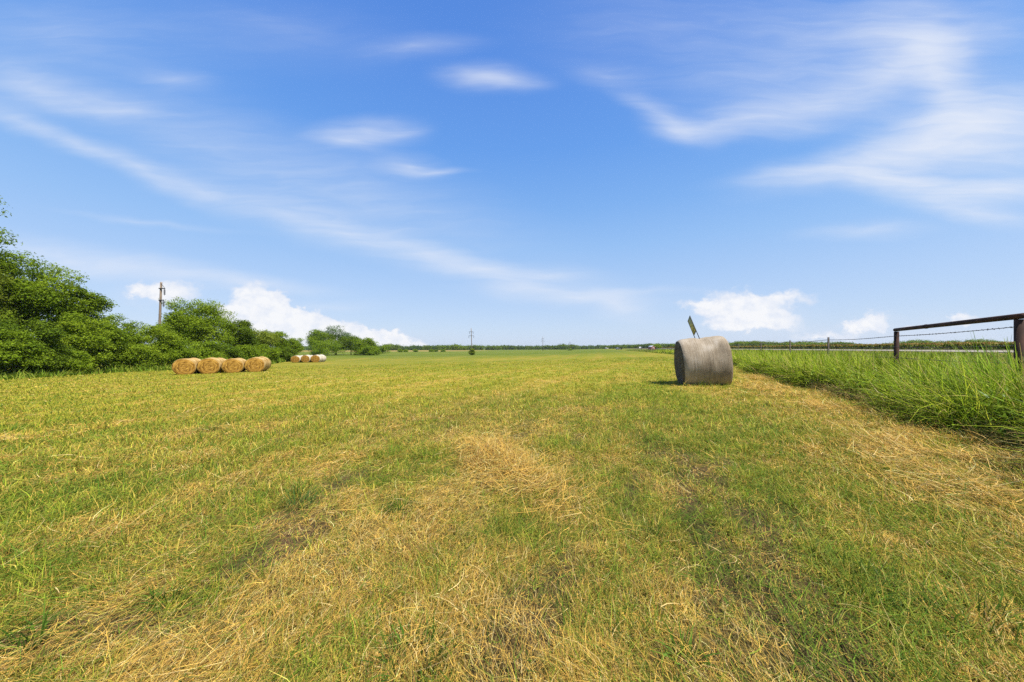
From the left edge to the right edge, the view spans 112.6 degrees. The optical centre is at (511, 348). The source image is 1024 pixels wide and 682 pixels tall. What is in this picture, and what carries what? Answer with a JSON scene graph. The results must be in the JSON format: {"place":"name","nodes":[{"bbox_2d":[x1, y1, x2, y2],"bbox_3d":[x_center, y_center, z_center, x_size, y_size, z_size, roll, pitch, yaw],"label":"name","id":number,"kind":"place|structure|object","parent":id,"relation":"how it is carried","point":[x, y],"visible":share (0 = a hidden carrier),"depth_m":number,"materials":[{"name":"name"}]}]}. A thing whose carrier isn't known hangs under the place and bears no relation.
{"place":"outdoors","nodes":[
{"label":"outdoors","id":0,"kind":"place"},
{"bbox_2d":[260,356,270,370],"bbox_3d":[-25.103,1.530,34.146,1.628,1.434,1.323,0,0,-30],"label":"hay bale","id":1,"kind":"object","parent":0,"point":[269,361],"visible":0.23,"depth_m":34.15},
{"bbox_2d":[0,348,1023,681],"bbox_3d":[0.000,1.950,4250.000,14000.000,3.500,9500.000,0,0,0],"label":"ground","id":2,"kind":"structure","parent":0,"point":[410,358],"depth_m":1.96,"materials":[{"name":"plant"}]},
{"bbox_2d":[0,265,19,323],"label":"hedgerow tree","id":3,"kind":"object","parent":2,"relation":"on","point":[2,285],"visible":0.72,"depth_m":30.49,"materials":[{"name":"green plant"}]},
{"bbox_2d":[0,195,22,249],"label":"hedgerow tree","id":4,"kind":"object","parent":2,"relation":"on","point":[2,239],"visible":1,"depth_m":30.73,"materials":[{"name":"green plant"}]},
{"bbox_2d":[0,310,37,368],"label":"hedgerow bush","id":5,"kind":"object","parent":2,"relation":"on","point":[11,326],"visible":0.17,"depth_m":28.10,"materials":[{"name":"green plant"}]},
{"bbox_2d":[0,327,58,372],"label":"hedgerow bush","id":6,"kind":"object","parent":2,"relation":"on","point":[12,350],"visible":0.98,"depth_m":27.79,"materials":[{"name":"green plant"}]},
{"bbox_2d":[1,319,75,371],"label":"hedgerow bush","id":7,"kind":"object","parent":2,"relation":"on","point":[54,334],"visible":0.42,"depth_m":29.63,"materials":[{"name":"green plant"}]},
{"bbox_2d":[0,248,89,369],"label":"hedgerow tree","id":8,"kind":"object","parent":2,"relation":"on","point":[39,298],"visible":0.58,"depth_m":32.59,"materials":[{"name":"green plant"}]},
{"bbox_2d":[0,590,89,669],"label":"grass clump","id":9,"kind":"object","parent":2,"relation":"on","point":[45,622],"visible":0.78,"depth_m":1.34,"materials":[{"name":"green plant"}]},
{"bbox_2d":[22,343,96,373],"bbox_3d":[-41.000,1.137,30.948,4.339,3.264,4.588,0,0,-30],"label":"hedgerow bush","id":10,"kind":"object","parent":2,"relation":"on","point":[78,362],"visible":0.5,"depth_m":31.13,"materials":[{"name":"green plant"}]},
{"bbox_2d":[48,311,117,365],"bbox_3d":[-41.498,-0.372,33.127,4.703,6.324,5.154,0,0,0],"label":"hedgerow bush","id":11,"kind":"object","parent":2,"relation":"on","point":[77,338],"visible":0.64,"depth_m":32.87,"materials":[{"name":"green plant"}]},
{"bbox_2d":[48,286,119,350],"bbox_3d":[-45.932,-1.928,36.044,5.214,9.605,5.610,0,0,0],"label":"hedgerow tree","id":12,"kind":"object","parent":2,"relation":"on","point":[97,303],"visible":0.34,"depth_m":35.98,"materials":[{"name":"green plant"}]},
{"bbox_2d":[88,319,132,366],"bbox_3d":[-43.060,-0.161,36.054,4.639,5.986,4.596,0,0,0],"label":"hedgerow bush","id":13,"kind":"object","parent":2,"relation":"on","point":[119,336],"visible":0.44,"depth_m":36.04,"materials":[{"name":"green plant"}]},
{"bbox_2d":[102,313,139,345],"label":"hedgerow bush","id":14,"kind":"object","parent":2,"relation":"on","point":[112,317],"visible":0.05,"depth_m":41.94,"materials":[{"name":"green plant"}]},
{"bbox_2d":[101,343,160,367],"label":"hedgerow bush","id":15,"kind":"object","parent":2,"relation":"on","point":[137,354],"visible":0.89,"depth_m":37.54,"materials":[{"name":"green plant"}]},
{"bbox_2d":[122,320,155,344],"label":"hedgerow bush","id":16,"kind":"object","parent":2,"relation":"on","point":[137,337],"visible":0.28,"depth_m":42.64,"materials":[{"name":"green plant"}]},
{"bbox_2d":[0,358,288,379],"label":"tall grass","id":17,"kind":"structure","parent":2,"relation":"on","point":[21,374],"depth_m":31.69,"materials":[{"name":"green plant"}]},
{"bbox_2d":[126,576,193,611],"bbox_3d":[-1.573,1.108,1.539,0.225,0.116,0.201,0,0,-39],"label":"grass clump","id":18,"kind":"object","parent":2,"relation":"on","point":[153,597],"visible":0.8,"depth_m":1.54,"materials":[{"name":"green plant"}]},
{"bbox_2d":[158,282,165,339],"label":"utility pole","id":19,"kind":"object","parent":2,"relation":"on","point":[160,300],"visible":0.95,"depth_m":41.90,"materials":[{"name":"brown wood"}]},
{"bbox_2d":[140,321,186,364],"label":"hedgerow bush","id":20,"kind":"object","parent":2,"relation":"on","point":[161,332],"visible":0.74,"depth_m":40.11,"materials":[{"name":"green plant"}]},
{"bbox_2d":[153,339,201,365],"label":"hedgerow bush","id":21,"kind":"object","parent":2,"relation":"on","point":[182,350],"visible":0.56,"depth_m":41.57,"materials":[{"name":"green plant"}]},
{"bbox_2d":[171,358,197,374],"bbox_3d":[-28.195,1.575,29.546,1.629,1.391,1.319,0,0,-30],"label":"hay bale","id":22,"kind":"object","parent":2,"relation":"on","point":[184,366],"visible":0.84,"depth_m":29.03},
{"bbox_2d":[151,296,238,364],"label":"hedgerow tree","id":23,"kind":"object","parent":2,"relation":"on","point":[190,326],"visible":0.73,"depth_m":48.73,"materials":[{"name":"green plant"}]},
{"bbox_2d":[189,422,221,433],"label":"grass clump","id":24,"kind":"object","parent":2,"relation":"on","point":[219,425],"visible":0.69,"depth_m":5.31,"materials":[{"name":"green plant"}]},
{"bbox_2d":[196,357,222,373],"bbox_3d":[-26.764,1.529,30.318,1.681,1.435,1.323,0,0,-27],"label":"hay bale","id":25,"kind":"object","parent":2,"relation":"on","point":[210,365],"visible":0.94,"depth_m":29.79},
{"bbox_2d":[189,339,231,359],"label":"hedgerow bush","id":26,"kind":"object","parent":2,"relation":"on","point":[205,349],"visible":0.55,"depth_m":44.98,"materials":[{"name":"green plant"}]},
{"bbox_2d":[211,342,248,359],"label":"hedgerow bush","id":27,"kind":"object","parent":2,"relation":"on","point":[228,349],"visible":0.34,"depth_m":47.55,"materials":[{"name":"green plant"}]},
{"bbox_2d":[221,358,244,372],"bbox_3d":[-25.326,1.572,31.094,1.660,1.306,1.320,0,0,-30],"label":"hay bale","id":28,"kind":"object","parent":2,"relation":"on","point":[232,365],"visible":0.91,"depth_m":30.56},
{"bbox_2d":[219,319,260,347],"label":"hedgerow tree","id":29,"kind":"object","parent":2,"relation":"on","point":[244,334],"visible":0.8,"depth_m":55.39,"materials":[{"name":"green plant"}]},
{"bbox_2d":[235,344,267,359],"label":"hedgerow bush","id":30,"kind":"object","parent":2,"relation":"on","point":[249,352],"visible":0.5,"depth_m":51.35,"materials":[{"name":"green plant"}]},
{"bbox_2d":[244,357,267,371],"bbox_3d":[-23.895,1.507,31.867,1.659,1.387,1.323,0,0,-27],"label":"hay bale","id":31,"kind":"object","parent":2,"relation":"on","point":[255,364],"visible":0.94,"depth_m":31.34},
{"bbox_2d":[252,328,281,347],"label":"hedgerow tree","id":32,"kind":"object","parent":2,"relation":"on","point":[266,337],"visible":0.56,"depth_m":64.90,"materials":[{"name":"green plant"}]},
{"bbox_2d":[254,344,283,360],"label":"hedgerow bush","id":33,"kind":"object","parent":2,"relation":"on","point":[268,351],"visible":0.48,"depth_m":57.87,"materials":[{"name":"green plant"}]},
{"bbox_2d":[271,331,291,347],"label":"hedgerow tree","id":34,"kind":"object","parent":2,"relation":"on","point":[284,342],"visible":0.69,"depth_m":71.67,"materials":[{"name":"green plant"}]},
{"bbox_2d":[273,345,298,361],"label":"hedgerow bush","id":35,"kind":"object","parent":2,"relation":"on","point":[288,353],"visible":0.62,"depth_m":67.16,"materials":[{"name":"green plant"}]},
{"bbox_2d":[274,470,311,493],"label":"grass clump","id":36,"kind":"object","parent":2,"relation":"on","point":[294,486],"visible":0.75,"depth_m":2.81,"materials":[{"name":"green plant"}]},
{"bbox_2d":[290,355,301,362],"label":"hay bale","id":37,"kind":"object","parent":2,"relation":"on","point":[295,359],"visible":0.89,"depth_m":61.38},
{"bbox_2d":[288,337,305,352],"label":"hedgerow tree","id":38,"kind":"object","parent":2,"relation":"on","point":[297,345],"visible":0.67,"depth_m":89.19,"materials":[{"name":"green plant"}]},
{"bbox_2d":[274,484,321,513],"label":"grass clump","id":39,"kind":"object","parent":2,"relation":"on","point":[305,498],"visible":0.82,"depth_m":2.59,"materials":[{"name":"green plant"}]},
{"bbox_2d":[301,355,311,362],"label":"hay bale","id":40,"kind":"object","parent":2,"relation":"on","point":[305,358],"visible":0.85,"depth_m":61.43},
{"bbox_2d":[310,355,322,361],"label":"hay bale","id":41,"kind":"object","parent":2,"relation":"on","point":[316,358],"visible":0.88,"depth_m":61.48},
{"bbox_2d":[305,329,337,349],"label":"hedgerow tree","id":42,"kind":"object","parent":2,"relation":"on","point":[315,334],"visible":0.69,"depth_m":147.22,"materials":[{"name":"green plant"}]},
{"bbox_2d":[308,340,348,354],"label":"hedgerow bush","id":43,"kind":"object","parent":2,"relation":"on","point":[327,347],"visible":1,"depth_m":137.50,"materials":[{"name":"green plant"}]},
{"bbox_2d":[322,325,352,354],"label":"hedgerow tree","id":44,"kind":"object","parent":2,"relation":"on","point":[331,330],"visible":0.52,"depth_m":153.88,"materials":[{"name":"green plant"}]},
{"bbox_2d":[334,335,363,354],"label":"hedgerow tree","id":45,"kind":"object","parent":2,"relation":"on","point":[347,341],"visible":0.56,"depth_m":146.61,"materials":[{"name":"green plant"}]},
{"bbox_2d":[349,337,380,354],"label":"hedgerow tree","id":46,"kind":"object","parent":2,"relation":"on","point":[367,342],"visible":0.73,"depth_m":143.44,"materials":[{"name":"green plant"}]},
{"bbox_2d":[357,345,381,354],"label":"hedgerow bush","id":47,"kind":"object","parent":2,"relation":"on","point":[368,350],"visible":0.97,"depth_m":136.99,"materials":[{"name":"green plant"}]},
{"bbox_2d":[380,344,390,352],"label":"field shrub","id":48,"kind":"object","parent":2,"relation":"on","point":[383,348],"visible":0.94,"depth_m":189.37,"materials":[{"name":"green plant"}]},
{"bbox_2d":[369,488,421,519],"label":"grass clump","id":49,"kind":"object","parent":2,"relation":"on","point":[393,505],"visible":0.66,"depth_m":2.44,"materials":[{"name":"green plant"}]},
{"bbox_2d":[356,606,465,681],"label":"grass clump","id":50,"kind":"object","parent":2,"relation":"on","point":[401,641],"visible":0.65,"depth_m":1.24,"materials":[{"name":"green plant"}]},
{"bbox_2d":[280,343,609,349],"bbox_3d":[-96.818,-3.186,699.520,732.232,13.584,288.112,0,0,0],"label":"woods","id":51,"kind":"object","parent":2,"relation":"on","point":[454,346],"visible":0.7,"depth_m":648.19,"materials":[{"name":"green plant"}]},
{"bbox_2d":[468,348,475,354],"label":"field shrub","id":52,"kind":"object","parent":2,"relation":"on","point":[471,352],"visible":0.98,"depth_m":120.70,"materials":[{"name":"green plant"}]},
{"bbox_2d":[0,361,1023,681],"bbox_3d":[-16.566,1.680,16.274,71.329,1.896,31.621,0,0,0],"label":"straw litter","id":53,"kind":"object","parent":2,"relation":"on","point":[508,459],"visible":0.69,"depth_m":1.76,"materials":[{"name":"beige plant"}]},
{"bbox_2d":[620,511,680,550],"bbox_3d":[0.826,1.055,2.003,0.364,0.151,0.392,0,0,-39],"label":"grass clump","id":54,"kind":"object","parent":2,"relation":"on","point":[646,523],"visible":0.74,"depth_m":2.03,"materials":[{"name":"green plant"}]},
{"bbox_2d":[651,343,661,348],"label":"roadside tree","id":55,"kind":"object","parent":2,"relation":"on","point":[657,346],"visible":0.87,"depth_m":167.10,"materials":[{"name":"green plant"}]},
{"bbox_2d":[650,616,722,669],"bbox_3d":[0.601,1.059,1.228,0.223,0.125,0.177,0,0,0],"label":"grass clump","id":56,"kind":"object","parent":2,"relation":"on","point":[691,642],"visible":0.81,"depth_m":1.23,"materials":[{"name":"green plant"}]},
{"bbox_2d":[673,336,732,385],"bbox_3d":[5.746,0.424,10.474,1.490,1.518,1.453,-5,0,15],"label":"hay bale","id":57,"kind":"object","parent":2,"relation":"on","point":[705,359],"visible":0.87,"depth_m":9.89,"materials":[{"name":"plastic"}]},
{"bbox_2d":[688,316,699,338],"bbox_3d":[5.696,-0.476,10.628,0.358,1.067,0.520,0,0,20],"label":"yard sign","id":58,"kind":"object","parent":57,"relation":"attached to","point":[692,326],"visible":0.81,"depth_m":10.62,"materials":[{"name":"metal"}]},
{"bbox_2d":[686,380,736,387],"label":"grass clump","id":59,"kind":"object","parent":2,"relation":"on","point":[710,384],"visible":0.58,"depth_m":9.67,"materials":[{"name":"green plant"}]},
{"bbox_2d":[600,338,1002,348],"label":"woods","id":60,"kind":"object","parent":2,"relation":"on","point":[747,343],"visible":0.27,"depth_m":326.75,"materials":[{"name":"green plant"}]},
{"bbox_2d":[626,349,1013,367],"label":"verge grass","id":61,"kind":"structure","parent":2,"relation":"on","point":[654,350],"depth_m":27.82,"materials":[{"name":"green plant"}]},
{"bbox_2d":[634,326,1015,363],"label":"wire fence","id":62,"kind":"object","parent":2,"relation":"on","point":[987,329],"visible":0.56,"depth_m":8.52,"materials":[{"name":"metal"}]},
{"bbox_2d":[656,341,1013,348],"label":"grain crop","id":63,"kind":"object","parent":2,"relation":"on","point":[915,344],"visible":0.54,"depth_m":52.48,"materials":[{"name":"green plant"}]},
{"bbox_2d":[655,347,1023,486],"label":"tall fence grass","id":64,"kind":"structure","parent":2,"relation":"on","point":[927,396],"depth_m":5.46,"materials":[{"name":"green plant"}]},
{"bbox_2d":[788,537,939,624],"bbox_3d":[1.557,1.012,1.510,0.453,0.173,0.452,0,0,-24],"label":"grass clump","id":65,"kind":"object","parent":2,"relation":"on","point":[864,569],"visible":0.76,"depth_m":1.55,"materials":[{"name":"green plant"}]},
{"bbox_2d":[863,366,1010,394],"bbox_3d":[7.139,0.641,5.832,1.806,0.886,2.022,0,0,-13],"label":"grass clump","id":66,"kind":"object","parent":2,"relation":"on","point":[897,381],"visible":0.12,"depth_m":6.21,"materials":[{"name":"green plant"}]},
{"bbox_2d":[893,313,1023,378],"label":"pipe brace","id":67,"kind":"object","parent":2,"relation":"on","point":[1018,318],"visible":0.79,"depth_m":5.23,"materials":[{"name":"brown metal"}]},
{"bbox_2d":[905,570,1023,658],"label":"grass clump","id":68,"kind":"object","parent":2,"relation":"on","point":[986,607],"visible":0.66,"depth_m":1.34,"materials":[{"name":"green plant"}]},
{"bbox_2d":[911,331,1023,405],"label":"grass clump","id":69,"kind":"object","parent":2,"relation":"on","point":[1009,357],"visible":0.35,"depth_m":4.60,"materials":[{"name":"green plant"}]},
{"bbox_2d":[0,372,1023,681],"bbox_3d":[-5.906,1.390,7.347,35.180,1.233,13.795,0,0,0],"label":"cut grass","id":70,"kind":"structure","parent":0,"point":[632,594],"depth_m":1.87,"materials":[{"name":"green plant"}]},
{"bbox_2d":[0,0,1023,347],"label":"sky","id":71,"kind":"structure","parent":0,"point":[401,172],"materials":[{"name":"blue"}]},
{"bbox_2d":[626,348,1013,351],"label":"road","id":72,"kind":"structure","parent":0,"point":[880,350],"depth_m":36.71,"materials":[{"name":"grey asphalt"}]}
]}

